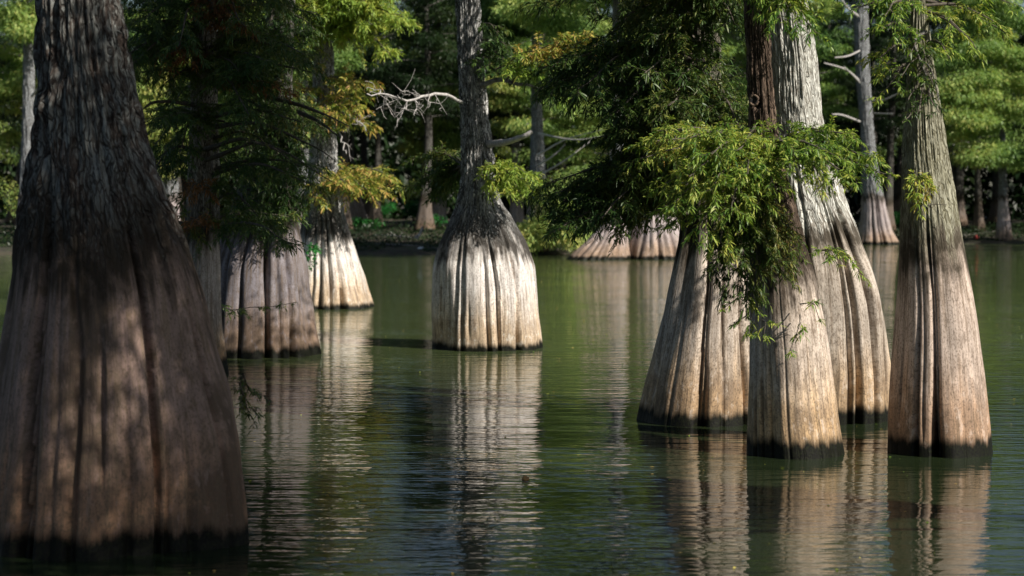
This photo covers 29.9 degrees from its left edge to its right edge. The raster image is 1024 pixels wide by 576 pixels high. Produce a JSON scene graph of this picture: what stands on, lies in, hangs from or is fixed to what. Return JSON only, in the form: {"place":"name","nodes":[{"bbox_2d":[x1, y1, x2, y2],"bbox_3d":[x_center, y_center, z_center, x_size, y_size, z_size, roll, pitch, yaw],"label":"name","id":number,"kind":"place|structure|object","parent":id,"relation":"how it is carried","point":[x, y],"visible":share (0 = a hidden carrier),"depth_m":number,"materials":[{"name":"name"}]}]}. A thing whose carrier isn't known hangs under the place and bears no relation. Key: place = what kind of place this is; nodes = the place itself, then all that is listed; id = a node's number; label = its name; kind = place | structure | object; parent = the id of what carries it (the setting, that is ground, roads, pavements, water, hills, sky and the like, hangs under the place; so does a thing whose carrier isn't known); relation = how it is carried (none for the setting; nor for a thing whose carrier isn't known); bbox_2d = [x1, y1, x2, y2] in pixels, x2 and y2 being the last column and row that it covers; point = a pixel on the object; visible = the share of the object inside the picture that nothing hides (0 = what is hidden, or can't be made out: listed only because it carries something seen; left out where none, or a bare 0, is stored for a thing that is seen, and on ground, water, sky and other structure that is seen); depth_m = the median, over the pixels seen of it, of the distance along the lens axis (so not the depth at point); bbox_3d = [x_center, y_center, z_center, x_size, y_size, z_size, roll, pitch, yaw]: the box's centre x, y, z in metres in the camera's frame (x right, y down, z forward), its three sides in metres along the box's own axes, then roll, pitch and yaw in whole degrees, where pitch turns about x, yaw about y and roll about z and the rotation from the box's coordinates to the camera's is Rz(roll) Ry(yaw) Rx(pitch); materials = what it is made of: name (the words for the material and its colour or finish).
{"place":"outdoors","nodes":[
{"label":"outdoors","id":0,"kind":"place"},
{"bbox_2d":[0,244,1023,575],"bbox_3d":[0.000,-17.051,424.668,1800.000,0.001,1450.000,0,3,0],"label":"water","id":1,"kind":"structure","parent":0,"point":[410,446],"depth_m":21.27,"materials":[{"name":"green liquid"}]},
{"bbox_2d":[0,0,270,561],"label":"cypress tree","id":2,"kind":"object","parent":1,"relation":"in","point":[119,437],"visible":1,"depth_m":16.31,"materials":[{"name":"brown plant"}]},
{"bbox_2d":[121,0,355,373],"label":"cypress tree","id":3,"kind":"object","parent":1,"relation":"in","point":[203,44],"visible":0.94,"depth_m":31.32,"materials":[{"name":"green plant"}]},
{"bbox_2d":[220,0,337,358],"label":"cypress tree","id":4,"kind":"object","parent":1,"relation":"in","point":[267,309],"visible":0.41,"depth_m":35.88,"materials":[{"name":"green plant"}]},
{"bbox_2d":[241,0,422,309],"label":"cypress tree","id":5,"kind":"object","parent":1,"relation":"in","point":[337,279],"visible":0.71,"depth_m":51.42,"materials":[{"name":"green plant"}]},
{"bbox_2d":[366,0,600,351],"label":"cypress tree","id":6,"kind":"object","parent":1,"relation":"in","point":[484,292],"visible":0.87,"depth_m":37.70,"materials":[{"name":"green plant"}]},
{"bbox_2d":[532,0,637,259],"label":"cypress tree","id":7,"kind":"object","parent":1,"relation":"in","point":[593,249],"visible":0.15,"depth_m":92.34,"materials":[{"name":"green plant"}]},
{"bbox_2d":[527,0,679,259],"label":"cypress tree","id":8,"kind":"object","parent":1,"relation":"in","point":[649,247],"visible":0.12,"depth_m":92.84,"materials":[{"name":"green plant"}]},
{"bbox_2d":[512,0,780,426],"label":"cypress tree","id":9,"kind":"object","parent":1,"relation":"in","point":[698,373],"visible":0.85,"depth_m":24.96,"materials":[{"name":"green plant"}]},
{"bbox_2d":[619,0,898,459],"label":"cypress tree","id":10,"kind":"object","parent":1,"relation":"in","point":[792,409],"visible":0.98,"depth_m":21.60,"materials":[{"name":"green plant"}]},
{"bbox_2d":[744,0,897,158],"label":"cypress tree","id":11,"kind":"object","parent":1,"relation":"on","point":[824,49],"visible":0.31,"depth_m":133.39,"materials":[{"name":"green plant"}]},
{"bbox_2d":[769,0,890,424],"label":"cypress tree","id":12,"kind":"object","parent":1,"relation":"in","point":[849,295],"visible":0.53,"depth_m":25.61,"materials":[{"name":"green plant"}]},
{"bbox_2d":[830,0,1023,457],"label":"cypress tree","id":13,"kind":"object","parent":1,"relation":"in","point":[938,401],"visible":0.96,"depth_m":22.27,"materials":[{"name":"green plant"}]},
{"bbox_2d":[0,200,1023,254],"bbox_3d":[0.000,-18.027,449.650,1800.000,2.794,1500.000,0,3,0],"label":"ground","id":14,"kind":"structure","parent":0,"point":[401,250],"depth_m":112.74,"materials":[{"name":"soil"}]},
{"bbox_2d":[0,0,17,142],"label":"cypress tree","id":15,"kind":"object","parent":14,"relation":"on","point":[6,116],"visible":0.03,"depth_m":149.28,"materials":[{"name":"green plant"}]},
{"bbox_2d":[0,174,18,219],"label":"bush","id":16,"kind":"object","parent":14,"relation":"on","point":[16,196],"visible":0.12,"depth_m":126.35,"materials":[{"name":"green plant"}]},
{"bbox_2d":[0,84,20,165],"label":"cypress tree","id":17,"kind":"object","parent":14,"relation":"on","point":[11,144],"visible":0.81,"depth_m":127.40,"materials":[{"name":"green plant"}]},
{"bbox_2d":[0,0,36,203],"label":"cypress tree","id":18,"kind":"object","parent":14,"relation":"on","point":[18,21],"visible":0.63,"depth_m":107.30,"materials":[{"name":"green plant"}]},
{"bbox_2d":[0,0,37,227],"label":"cypress tree","id":19,"kind":"object","parent":14,"relation":"on","point":[14,75],"visible":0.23,"depth_m":132.37,"materials":[{"name":"green plant"}]},
{"bbox_2d":[0,0,37,224],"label":"cypress tree","id":20,"kind":"object","parent":14,"relation":"on","point":[9,216],"visible":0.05,"depth_m":144.10,"materials":[{"name":"green plant"}]},
{"bbox_2d":[2,42,144,131],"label":"cypress tree","id":21,"kind":"object","parent":14,"relation":"on","point":[17,121],"visible":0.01,"depth_m":125.70,"materials":[{"name":"green plant"}]},
{"bbox_2d":[121,0,147,87],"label":"cypress tree","id":22,"kind":"object","parent":14,"relation":"on","point":[127,6],"depth_m":153.15,"materials":[{"name":"green plant"}]},
{"bbox_2d":[129,28,189,170],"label":"cypress tree","id":23,"kind":"object","parent":14,"relation":"on","point":[131,34],"visible":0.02,"depth_m":123.90,"materials":[{"name":"green plant"}]},
{"bbox_2d":[129,5,229,113],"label":"cypress tree","id":24,"kind":"object","parent":14,"relation":"on","point":[176,81],"visible":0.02,"depth_m":132.64,"materials":[{"name":"green plant"}]},
{"bbox_2d":[147,30,222,221],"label":"cypress tree","id":25,"kind":"object","parent":14,"relation":"on","point":[180,190],"depth_m":141.23,"materials":[{"name":"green plant"}]},
{"bbox_2d":[125,0,246,220],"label":"cypress tree","id":26,"kind":"object","parent":14,"relation":"on","point":[144,103],"visible":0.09,"depth_m":108.55,"materials":[{"name":"green plant"}]},
{"bbox_2d":[147,89,224,208],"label":"cypress tree","id":27,"kind":"object","parent":14,"relation":"on","point":[183,185],"depth_m":153.21,"materials":[{"name":"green plant"}]},
{"bbox_2d":[218,16,309,176],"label":"cypress tree","id":28,"kind":"object","parent":14,"relation":"on","point":[221,101],"visible":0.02,"depth_m":124.80,"materials":[{"name":"green plant"}]},
{"bbox_2d":[218,50,336,150],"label":"cypress tree","id":29,"kind":"object","parent":14,"relation":"on","point":[295,84],"depth_m":131.61,"materials":[{"name":"green plant"}]},
{"bbox_2d":[229,0,397,229],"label":"cypress tree","id":30,"kind":"object","parent":14,"relation":"on","point":[341,59],"visible":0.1,"depth_m":115.80,"materials":[{"name":"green plant"}]},
{"bbox_2d":[297,31,393,166],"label":"cypress tree","id":31,"kind":"object","parent":14,"relation":"on","point":[349,150],"visible":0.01,"depth_m":141.51,"materials":[{"name":"green plant"}]},
{"bbox_2d":[295,18,408,231],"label":"cypress tree","id":32,"kind":"object","parent":14,"relation":"on","point":[345,156],"visible":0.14,"depth_m":125.42,"materials":[{"name":"green plant"}]},
{"bbox_2d":[352,216,385,230],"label":"bush","id":33,"kind":"object","parent":14,"relation":"on","point":[357,222],"visible":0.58,"depth_m":127.11,"materials":[{"name":"green plant"}]},
{"bbox_2d":[337,14,408,215],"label":"cypress tree","id":34,"kind":"object","parent":14,"relation":"on","point":[363,156],"depth_m":152.74,"materials":[{"name":"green plant"}]},
{"bbox_2d":[349,0,406,224],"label":"cypress tree","id":35,"kind":"object","parent":14,"relation":"on","point":[357,209],"visible":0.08,"depth_m":141.64,"materials":[{"name":"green plant"}]},
{"bbox_2d":[336,2,442,227],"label":"cypress tree","id":36,"kind":"object","parent":14,"relation":"on","point":[374,211],"visible":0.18,"depth_m":131.66,"materials":[{"name":"green plant"}]},
{"bbox_2d":[381,201,397,218],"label":"bush","id":37,"kind":"object","parent":14,"relation":"on","point":[388,208],"visible":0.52,"depth_m":165.87,"materials":[{"name":"green plant"}]},
{"bbox_2d":[401,200,418,221],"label":"bush","id":38,"kind":"object","parent":14,"relation":"on","point":[411,208],"visible":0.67,"depth_m":153.86,"materials":[{"name":"green plant"}]},
{"bbox_2d":[372,18,455,176],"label":"cypress tree","id":39,"kind":"object","parent":14,"relation":"on","point":[442,26],"visible":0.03,"depth_m":139.44,"materials":[{"name":"green plant"}]},
{"bbox_2d":[356,0,501,231],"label":"cypress tree","id":40,"kind":"object","parent":14,"relation":"on","point":[426,38],"visible":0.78,"depth_m":122.51,"materials":[{"name":"green plant"}]},
{"bbox_2d":[390,0,491,226],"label":"cypress tree","id":41,"kind":"object","parent":14,"relation":"on","point":[448,138],"visible":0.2,"depth_m":132.89,"materials":[{"name":"green plant"}]},
{"bbox_2d":[434,214,447,226],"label":"bush","id":42,"kind":"object","parent":14,"relation":"on","point":[437,221],"visible":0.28,"depth_m":126.99,"materials":[{"name":"green plant"}]},
{"bbox_2d":[396,0,530,124],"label":"cypress tree","id":43,"kind":"object","parent":14,"relation":"on","point":[499,113],"visible":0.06,"depth_m":130.69,"materials":[{"name":"green plant"}]},
{"bbox_2d":[443,3,523,153],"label":"cypress tree","id":44,"kind":"object","parent":14,"relation":"on","point":[507,116],"visible":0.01,"depth_m":144.83,"materials":[{"name":"green plant"}]},
{"bbox_2d":[0,33,1023,220],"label":"distant wood","id":45,"kind":"object","parent":14,"relation":"on","point":[1015,189],"visible":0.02,"depth_m":172.52,"materials":[{"name":"green plant"}]},
{"bbox_2d":[0,213,1023,251],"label":"undergrowth","id":46,"kind":"object","parent":14,"relation":"on","point":[987,230],"visible":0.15,"depth_m":116.74,"materials":[{"name":"green plant"}]},
{"bbox_2d":[480,0,553,227],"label":"cypress tree","id":47,"kind":"object","parent":14,"relation":"on","point":[517,213],"visible":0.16,"depth_m":129.70,"materials":[{"name":"green plant"}]},
{"bbox_2d":[485,0,599,255],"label":"cypress tree","id":48,"kind":"object","parent":14,"relation":"on","point":[531,233],"visible":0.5,"depth_m":98.86,"materials":[{"name":"green plant"}]},
{"bbox_2d":[485,0,606,141],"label":"cypress tree","id":49,"kind":"object","parent":14,"relation":"on","point":[514,126],"visible":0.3,"depth_m":126.42,"materials":[{"name":"green plant"}]},
{"bbox_2d":[491,14,605,180],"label":"cypress tree","id":50,"kind":"object","parent":14,"relation":"on","point":[547,143],"visible":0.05,"depth_m":135.83,"materials":[{"name":"green plant"}]},
{"bbox_2d":[506,12,625,186],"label":"cypress tree","id":51,"kind":"object","parent":14,"relation":"on","point":[584,155],"visible":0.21,"depth_m":125.96,"materials":[{"name":"green plant"}]},
{"bbox_2d":[524,0,611,210],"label":"cypress tree","id":52,"kind":"object","parent":14,"relation":"on","point":[564,165],"visible":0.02,"depth_m":142.81,"materials":[{"name":"green plant"}]},
{"bbox_2d":[580,0,626,103],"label":"cypress tree","id":53,"kind":"object","parent":14,"relation":"on","point":[609,23],"depth_m":142.98,"materials":[{"name":"green plant"}]},
{"bbox_2d":[582,4,637,141],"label":"cypress tree","id":54,"kind":"object","parent":14,"relation":"on","point":[596,129],"depth_m":135.62,"materials":[{"name":"green plant"}]},
{"bbox_2d":[573,15,687,166],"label":"cypress tree","id":55,"kind":"object","parent":14,"relation":"on","point":[594,133],"visible":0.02,"depth_m":124.54,"materials":[{"name":"green plant"}]},
{"bbox_2d":[721,15,747,113],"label":"cypress tree","id":56,"kind":"object","parent":14,"relation":"on","point":[739,38],"visible":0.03,"depth_m":135.50,"materials":[{"name":"green plant"}]},
{"bbox_2d":[721,13,748,201],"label":"cypress tree","id":57,"kind":"object","parent":14,"relation":"on","point":[733,48],"visible":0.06,"depth_m":127.37,"materials":[{"name":"green plant"}]},
{"bbox_2d":[727,15,746,124],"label":"cypress tree","id":58,"kind":"object","parent":14,"relation":"on","point":[740,60],"visible":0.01,"depth_m":148.87,"materials":[{"name":"green plant"}]},
{"bbox_2d":[746,1,851,142],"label":"cypress tree","id":59,"kind":"object","parent":14,"relation":"on","point":[826,69],"visible":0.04,"depth_m":138.19,"materials":[{"name":"green plant"}]},
{"bbox_2d":[819,0,860,143],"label":"cypress tree","id":60,"kind":"object","parent":14,"relation":"on","point":[845,54],"visible":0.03,"depth_m":151.11,"materials":[{"name":"green plant"}]},
{"bbox_2d":[820,7,886,165],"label":"cypress tree","id":61,"kind":"object","parent":14,"relation":"on","point":[847,85],"visible":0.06,"depth_m":161.00,"materials":[{"name":"green plant"}]},
{"bbox_2d":[824,0,898,244],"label":"cypress tree","id":62,"kind":"object","parent":14,"relation":"on","point":[874,228],"visible":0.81,"depth_m":122.05,"materials":[{"name":"grey plant"}]},
{"bbox_2d":[821,0,905,149],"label":"cypress tree","id":63,"kind":"object","parent":14,"relation":"on","point":[851,24],"visible":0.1,"depth_m":144.46,"materials":[{"name":"green plant"}]},
{"bbox_2d":[840,0,951,232],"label":"cypress tree","id":64,"kind":"object","parent":14,"relation":"on","point":[891,123],"visible":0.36,"depth_m":133.28,"materials":[{"name":"green plant"}]},
{"bbox_2d":[848,14,944,221],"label":"cypress tree","id":65,"kind":"object","parent":14,"relation":"on","point":[896,194],"depth_m":159.60,"materials":[{"name":"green plant"}]},
{"bbox_2d":[894,211,899,227],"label":"bush","id":66,"kind":"object","parent":14,"relation":"on","point":[897,216],"visible":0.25,"depth_m":138.39,"materials":[{"name":"green plant"}]},
{"bbox_2d":[873,1,969,105],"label":"cypress tree","id":67,"kind":"object","parent":14,"relation":"on","point":[906,43],"visible":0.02,"depth_m":151.28,"materials":[{"name":"green plant"}]},
{"bbox_2d":[895,0,970,180],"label":"cypress tree","id":68,"kind":"object","parent":14,"relation":"on","point":[951,154],"visible":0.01,"depth_m":160.91,"materials":[{"name":"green plant"}]},
{"bbox_2d":[894,0,1023,233],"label":"cypress tree","id":69,"kind":"object","parent":14,"relation":"on","point":[978,217],"visible":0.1,"depth_m":135.00,"materials":[{"name":"green plant"}]},
{"bbox_2d":[927,0,1021,226],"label":"cypress tree","id":70,"kind":"object","parent":14,"relation":"on","point":[959,180],"visible":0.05,"depth_m":144.77,"materials":[{"name":"green plant"}]},
{"bbox_2d":[929,0,1023,240],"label":"cypress tree","id":71,"kind":"object","parent":14,"relation":"on","point":[974,123],"visible":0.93,"depth_m":123.86,"materials":[{"name":"green plant"}]},
{"bbox_2d":[948,5,1023,224],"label":"cypress tree","id":72,"kind":"object","parent":14,"relation":"on","point":[993,212],"visible":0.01,"depth_m":153.65,"materials":[{"name":"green plant"}]},
{"bbox_2d":[989,0,1023,121],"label":"cypress tree","id":73,"kind":"object","parent":14,"relation":"on","point":[1019,40],"visible":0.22,"depth_m":142.41,"materials":[{"name":"green plant"}]},
{"bbox_2d":[1005,92,1023,146],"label":"cypress tree","id":74,"kind":"object","parent":14,"relation":"on","point":[1020,132],"visible":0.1,"depth_m":157.88,"materials":[{"name":"green plant"}]},
{"bbox_2d":[1009,97,1023,136],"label":"cypress tree","id":75,"kind":"object","parent":14,"relation":"on","point":[1022,121],"visible":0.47,"depth_m":133.37,"materials":[{"name":"green plant"}]},
{"bbox_2d":[0,0,1023,199],"label":"sky","id":76,"kind":"structure","parent":0,"point":[1022,5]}
]}

